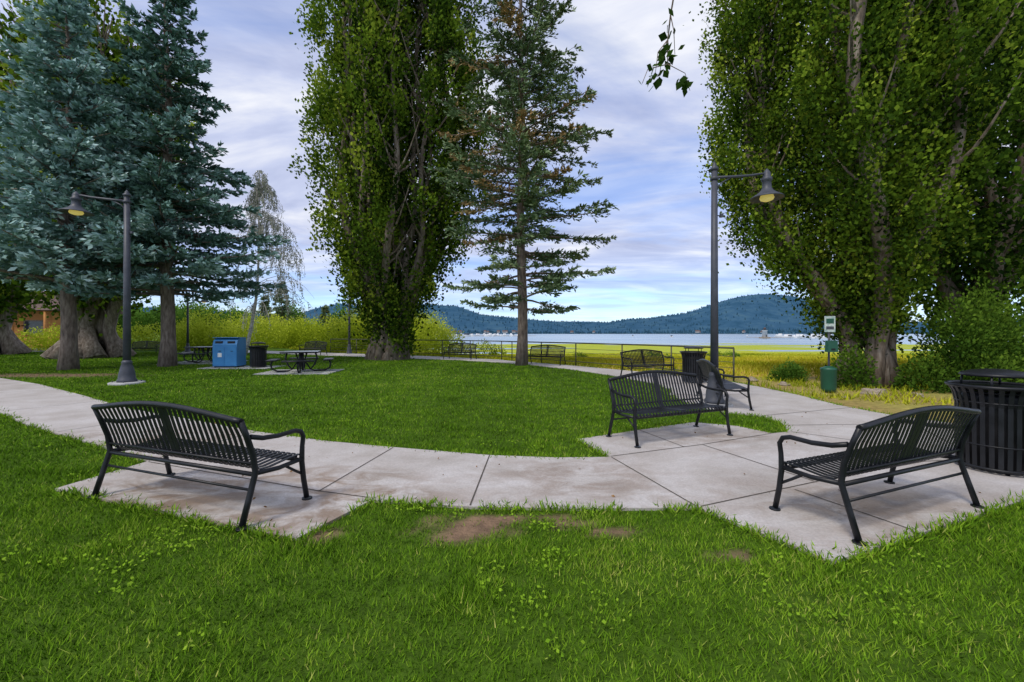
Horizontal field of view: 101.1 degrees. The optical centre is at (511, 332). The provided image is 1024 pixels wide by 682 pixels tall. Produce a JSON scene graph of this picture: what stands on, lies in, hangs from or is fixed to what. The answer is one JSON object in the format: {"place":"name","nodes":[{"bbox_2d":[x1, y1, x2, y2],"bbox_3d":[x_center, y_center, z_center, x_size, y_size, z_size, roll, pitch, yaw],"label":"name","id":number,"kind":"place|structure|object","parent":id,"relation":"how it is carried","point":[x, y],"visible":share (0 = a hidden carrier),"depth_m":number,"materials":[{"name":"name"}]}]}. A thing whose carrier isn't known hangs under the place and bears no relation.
{"place":"outdoors","nodes":[
{"label":"outdoors","id":0,"kind":"place"},
{"bbox_2d":[0,333,1023,681],"bbox_3d":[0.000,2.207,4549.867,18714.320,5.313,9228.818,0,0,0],"label":"ground","id":1,"kind":"structure","parent":0,"point":[464,529],"depth_m":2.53,"materials":[{"name":"green plant"}]},
{"bbox_2d":[0,51,56,354],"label":"cottonwood tree","id":2,"kind":"object","parent":1,"relation":"on","point":[12,298],"visible":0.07,"depth_m":29.88,"materials":[{"name":"green plant"}]},
{"bbox_2d":[11,291,122,347],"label":"log lodge building","id":3,"kind":"structure","parent":1,"relation":"on","point":[40,321],"depth_m":43.27,"materials":[{"name":"brown wood"}]},
{"bbox_2d":[0,0,200,359],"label":"cottonwood tree","id":4,"kind":"object","parent":1,"relation":"on","point":[97,320],"visible":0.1,"depth_m":25.37,"materials":[{"name":"green plant"}]},
{"bbox_2d":[57,190,145,385],"bbox_3d":[-12.322,-1.375,12.691,2.126,5.950,0.863,0,0,-10],"label":"street lamp","id":5,"kind":"object","parent":1,"relation":"on","point":[126,374],"visible":0.98,"depth_m":12.72,"materials":[{"name":"grey metal"}]},
{"bbox_2d":[0,0,227,370],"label":"blue spruce tree","id":6,"kind":"object","parent":1,"relation":"on","point":[52,248],"visible":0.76,"depth_m":16.66,"materials":[{"name":"plant"}]},
{"bbox_2d":[0,0,290,366],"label":"blue spruce tree","id":7,"kind":"object","parent":1,"relation":"on","point":[197,202],"visible":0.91,"depth_m":18.53,"materials":[{"name":"plant"}]},
{"bbox_2d":[131,341,159,350],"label":"park bench","id":8,"kind":"object","parent":1,"relation":"on","point":[146,343],"visible":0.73,"depth_m":31.72,"materials":[{"name":"black metal"}]},
{"bbox_2d":[182,297,207,352],"bbox_3d":[-24.863,-0.800,33.092,1.809,4.800,0.719,0,0,-10],"label":"street lamp","id":9,"kind":"object","parent":1,"relation":"on","point":[187,340],"visible":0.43,"depth_m":32.94,"materials":[{"name":"grey metal"}]},
{"bbox_2d":[116,298,350,336],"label":"distant trees","id":10,"kind":"object","parent":1,"relation":"on","point":[153,317],"visible":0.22,"depth_m":64.62,"materials":[{"name":"green plant"}]},
{"bbox_2d":[15,305,469,354],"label":"willow bushes","id":11,"kind":"object","parent":1,"relation":"on","point":[293,334],"visible":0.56,"depth_m":37.93,"materials":[{"name":"green plant"}]},
{"bbox_2d":[156,360,343,374],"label":"concrete pads","id":12,"kind":"object","parent":1,"relation":"on","point":[282,373],"visible":0.45,"depth_m":17.46,"materials":[{"name":"grey concrete"}]},
{"bbox_2d":[177,346,212,362],"bbox_3d":[-16.000,1.122,22.000,2.329,0.792,2.329,0,0,-6],"label":"picnic table","id":13,"kind":"object","parent":12,"relation":"on","point":[203,353],"visible":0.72,"depth_m":21.84,"materials":[{"name":"black metal"}]},
{"bbox_2d":[213,337,245,367],"bbox_3d":[-12.598,0.859,18.785,1.040,1.322,0.790,0,0,-6],"label":"recycling bin","id":14,"kind":"object","parent":12,"relation":"on","point":[229,351],"visible":1,"depth_m":18.45,"materials":[{"name":"blue paint"}]},
{"bbox_2d":[248,342,267,366],"bbox_3d":[-11.200,0.959,18.600,0.805,1.122,0.805,0,0,0],"label":"trash can","id":15,"kind":"object","parent":12,"relation":"on","point":[258,355],"visible":0.98,"depth_m":18.36,"materials":[{"name":"black metal"}]},
{"bbox_2d":[265,350,333,372],"bbox_3d":[-8.300,1.122,16.600,2.329,0.792,2.329,0,0,-20],"label":"picnic table","id":16,"kind":"object","parent":12,"relation":"on","point":[301,361],"visible":1,"depth_m":16.39,"materials":[{"name":"black metal"}]},
{"bbox_2d":[256,295,273,333],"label":"pine tree","id":17,"kind":"object","parent":1,"relation":"on","point":[267,303],"visible":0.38,"depth_m":57.74,"materials":[{"name":"green plant"}]},
{"bbox_2d":[225,170,319,354],"bbox_3d":[-16.832,-4.811,29.591,5.433,12.982,5.603,0,0,0],"label":"birch tree","id":18,"kind":"object","parent":1,"relation":"on","point":[260,190],"visible":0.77,"depth_m":29.43,"materials":[{"name":"grey plant"}]},
{"bbox_2d":[267,281,296,337],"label":"pine tree","id":19,"kind":"object","parent":1,"relation":"on","point":[282,313],"visible":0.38,"depth_m":54.70,"materials":[{"name":"green plant"}]},
{"bbox_2d":[318,304,335,337],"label":"pine tree","id":20,"kind":"object","parent":1,"relation":"on","point":[324,310],"visible":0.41,"depth_m":61.75,"materials":[{"name":"green plant"}]},
{"bbox_2d":[345,292,357,353],"bbox_3d":[-11.608,-0.950,30.826,0.719,5.100,1.788,0,0,10],"label":"street lamp","id":21,"kind":"object","parent":1,"relation":"on","point":[349,350],"visible":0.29,"depth_m":30.23,"materials":[{"name":"grey metal"}]},
{"bbox_2d":[286,0,504,360],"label":"poplar tree","id":22,"kind":"object","parent":1,"relation":"on","point":[388,267],"visible":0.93,"depth_m":22.47,"materials":[{"name":"green plant"}]},
{"bbox_2d":[472,338,508,355],"bbox_3d":[-1.998,1.450,36.118,3.833,1.992,2.849,0,0,0],"label":"willow bush","id":23,"kind":"object","parent":1,"relation":"on","point":[491,350],"visible":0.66,"depth_m":36.11,"materials":[{"name":"green plant"}]},
{"bbox_2d":[0,418,1022,669],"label":"clover weeds","id":24,"kind":"object","parent":1,"relation":"on","point":[114,570],"visible":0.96,"depth_m":2.75,"materials":[{"name":"green plant"}]},
{"bbox_2d":[0,380,1023,571],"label":"edge grass","id":25,"kind":"structure","parent":1,"relation":"on","point":[1019,504],"depth_m":3.63,"materials":[{"name":"green plant"}]},
{"bbox_2d":[423,0,618,365],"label":"fir tree","id":26,"kind":"object","parent":1,"relation":"on","point":[524,199],"visible":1,"depth_m":18.88,"materials":[{"name":"green plant"}]},
{"bbox_2d":[330,339,734,381],"bbox_3d":[-2.516,1.050,23.976,28.510,1.200,2.972,0,0,42],"label":"railing fence","id":27,"kind":"object","parent":1,"relation":"on","point":[575,352],"visible":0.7,"depth_m":19.78,"materials":[{"name":"metal"}]},
{"bbox_2d":[436,330,761,332],"bbox_3d":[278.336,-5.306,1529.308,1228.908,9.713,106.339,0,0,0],"label":"lakeside houses","id":28,"kind":"structure","parent":1,"relation":"on","point":[514,331],"depth_m":1517.32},
{"bbox_2d":[277,345,1011,404],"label":"meadow grass","id":29,"kind":"structure","parent":1,"relation":"on","point":[763,362],"depth_m":20.10,"materials":[{"name":"yellow plant"}]},
{"bbox_2d":[638,0,692,96],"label":"overhanging tree","id":30,"kind":"object","parent":1,"relation":"on","point":[684,83],"visible":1,"depth_m":2.90,"materials":[{"name":"green plant"}]},
{"bbox_2d":[697,161,784,406],"bbox_3d":[4.860,-1.025,8.964,1.840,5.250,0.748,0,0,0],"label":"street lamp","id":31,"kind":"object","parent":1,"relation":"on","point":[767,193],"visible":0.86,"depth_m":8.90,"materials":[{"name":"grey metal"}]},
{"bbox_2d":[746,376,758,381],"bbox_3d":[7.711,1.522,13.489,0.339,0.252,0.448,0,0,15],"label":"rock","id":32,"kind":"object","parent":1,"relation":"on","point":[754,379],"visible":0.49,"depth_m":13.38,"materials":[{"name":"beige stone"}]},
{"bbox_2d":[778,381,789,385],"bbox_3d":[8.000,1.527,12.400,0.259,0.191,0.314,0,0,-25],"label":"rock","id":33,"kind":"object","parent":1,"relation":"on","point":[782,383],"visible":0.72,"depth_m":12.33,"materials":[{"name":"beige stone"}]},
{"bbox_2d":[765,356,810,381],"bbox_3d":[8.906,1.205,13.499,1.302,0.927,1.090,0,0,0],"label":"meadow shrub","id":34,"kind":"object","parent":1,"relation":"on","point":[795,370],"visible":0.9,"depth_m":13.41,"materials":[{"name":"green plant"}]},
{"bbox_2d":[820,316,837,391],"bbox_3d":[8.268,0.580,10.950,0.445,2.040,0.370,0,0,0],"label":"pet waste station","id":35,"kind":"object","parent":1,"relation":"on","point":[828,378],"visible":0.96,"depth_m":10.95,"materials":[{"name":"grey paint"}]},
{"bbox_2d":[683,0,1023,388],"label":"poplar tree","id":36,"kind":"object","parent":1,"relation":"on","point":[865,79],"visible":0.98,"depth_m":11.18,"materials":[{"name":"green plant"}]},
{"bbox_2d":[860,388,882,395],"bbox_3d":[9.017,1.510,10.616,0.443,0.243,0.426,0,0,23],"label":"rock","id":37,"kind":"object","parent":1,"relation":"on","point":[874,391],"visible":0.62,"depth_m":10.49,"materials":[{"name":"beige stone"}]},
{"bbox_2d":[830,270,1023,393],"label":"undergrowth shrub","id":38,"kind":"object","parent":1,"relation":"on","point":[991,342],"visible":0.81,"depth_m":11.15,"materials":[{"name":"green plant"}]},
{"bbox_2d":[892,0,1023,375],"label":"poplar tree","id":39,"kind":"object","parent":1,"relation":"on","point":[998,215],"visible":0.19,"depth_m":12.91,"materials":[{"name":"green plant"}]},
{"bbox_2d":[970,1,1023,336],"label":"poplar tree","id":40,"kind":"object","parent":1,"relation":"on","point":[1010,153],"visible":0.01,"depth_m":16.73,"materials":[{"name":"green plant"}]},
{"bbox_2d":[976,286,1023,367],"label":"undergrowth shrub","id":41,"kind":"object","parent":1,"relation":"on","point":[1020,309],"visible":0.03,"depth_m":12.25,"materials":[{"name":"green plant"}]},
{"bbox_2d":[0,350,1023,564],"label":"concrete path","id":42,"kind":"structure","parent":0,"point":[708,464],"depth_m":4.41,"materials":[{"name":"grey concrete"}]},
{"bbox_2d":[87,401,311,531],"bbox_3d":[-2.887,1.052,3.891,1.988,0.945,0.740,0,0,20],"label":"park bench","id":43,"kind":"object","parent":42,"relation":"on","point":[170,442],"visible":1,"depth_m":3.65,"materials":[{"name":"black metal"}]},
{"bbox_2d":[298,341,327,354],"bbox_3d":[-13.994,1.052,29.619,1.930,0.945,0.740,0,0,18],"label":"park bench","id":44,"kind":"object","parent":42,"relation":"on","point":[309,347],"visible":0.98,"depth_m":29.79,"materials":[{"name":"black metal"}]},
{"bbox_2d":[443,343,476,359],"bbox_3d":[-3.042,1.052,24.618,1.930,0.945,0.740,0,0,24],"label":"park bench","id":45,"kind":"object","parent":42,"relation":"on","point":[461,348],"visible":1,"depth_m":24.76,"materials":[{"name":"black metal"}]},
{"bbox_2d":[88,412,980,520],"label":"fallen leaves","id":46,"kind":"object","parent":42,"relation":"on","point":[499,464],"visible":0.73,"depth_m":4.53,"materials":[{"name":"brown plant"}]},
{"bbox_2d":[528,345,565,365],"bbox_3d":[1.610,1.052,20.417,1.930,0.945,0.740,0,0,30],"label":"park bench","id":47,"kind":"object","parent":42,"relation":"on","point":[545,351],"visible":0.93,"depth_m":20.52,"materials":[{"name":"black metal"}]},
{"bbox_2d":[620,349,674,378],"bbox_3d":[4.742,1.052,14.718,1.930,0.945,0.740,0,0,-23],"label":"park bench","id":48,"kind":"object","parent":42,"relation":"on","point":[644,362],"visible":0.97,"depth_m":14.85,"materials":[{"name":"black metal"}]},
{"bbox_2d":[606,370,732,447],"bbox_3d":[2.332,1.052,6.238,1.795,0.945,0.740,0,0,-23],"label":"park bench","id":49,"kind":"object","parent":42,"relation":"on","point":[685,408],"visible":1,"depth_m":6.32,"materials":[{"name":"black metal"}]},
{"bbox_2d":[679,346,707,382],"bbox_3d":[5.600,0.964,13.000,0.805,1.122,0.805,0,0,0],"label":"trash can","id":50,"kind":"object","parent":42,"relation":"on","point":[689,362],"visible":0.79,"depth_m":12.76,"materials":[{"name":"black metal"}]},
{"bbox_2d":[696,359,753,410],"bbox_3d":[4.601,1.052,9.254,0.740,0.945,1.930,0,0,13],"label":"park bench","id":51,"kind":"object","parent":42,"relation":"on","point":[704,369],"visible":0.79,"depth_m":8.66,"materials":[{"name":"black metal"}]},
{"bbox_2d":[769,405,983,546],"bbox_3d":[3.178,1.052,3.662,1.776,0.945,0.740,0,0,-22],"label":"park bench","id":52,"kind":"object","parent":42,"relation":"on","point":[871,457],"visible":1,"depth_m":3.43,"materials":[{"name":"black metal"}]},
{"bbox_2d":[944,368,1023,475],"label":"trash can","id":53,"kind":"object","parent":42,"relation":"on","point":[994,442],"visible":0.86,"depth_m":4.54,"materials":[{"name":"black metal"}]},
{"bbox_2d":[0,0,1023,321],"label":"sky","id":54,"kind":"structure","parent":0,"point":[660,253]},
{"bbox_2d":[135,294,1019,333],"bbox_3d":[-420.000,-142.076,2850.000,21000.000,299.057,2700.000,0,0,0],"label":"hills","id":55,"kind":"structure","parent":0,"point":[770,308],"depth_m":2010.08,"materials":[{"name":"blue"}]},
{"bbox_2d":[147,293,1023,333],"bbox_3d":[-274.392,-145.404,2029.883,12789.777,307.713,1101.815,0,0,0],"label":"distant forest","id":56,"kind":"object","parent":55,"relation":"on","point":[673,331],"visible":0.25,"depth_m":1799.95,"materials":[{"name":"green plant"}]},
{"bbox_2d":[255,334,945,353],"bbox_3d":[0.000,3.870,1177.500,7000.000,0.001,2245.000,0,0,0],"label":"lake","id":57,"kind":"structure","parent":0,"point":[679,339],"depth_m":244.66,"materials":[{"name":"liquid"}]},
{"bbox_2d":[454,333,831,337],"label":"moored boats","id":58,"kind":"object","parent":57,"relation":"on","point":[511,334],"visible":0.7,"depth_m":438.50,"materials":[{"name":"white paint"}]},
{"bbox_2d":[759,327,770,338],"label":"lighthouse","id":59,"kind":"object","parent":57,"relation":"in","point":[764,334],"visible":0.98,"depth_m":288.60,"materials":[{"name":"white paint"}]},
{"bbox_2d":[747,337,832,337],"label":"boat docks","id":60,"kind":"object","parent":57,"relation":"on","point":[774,337],"visible":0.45,"depth_m":318.75,"materials":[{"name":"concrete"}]}
]}

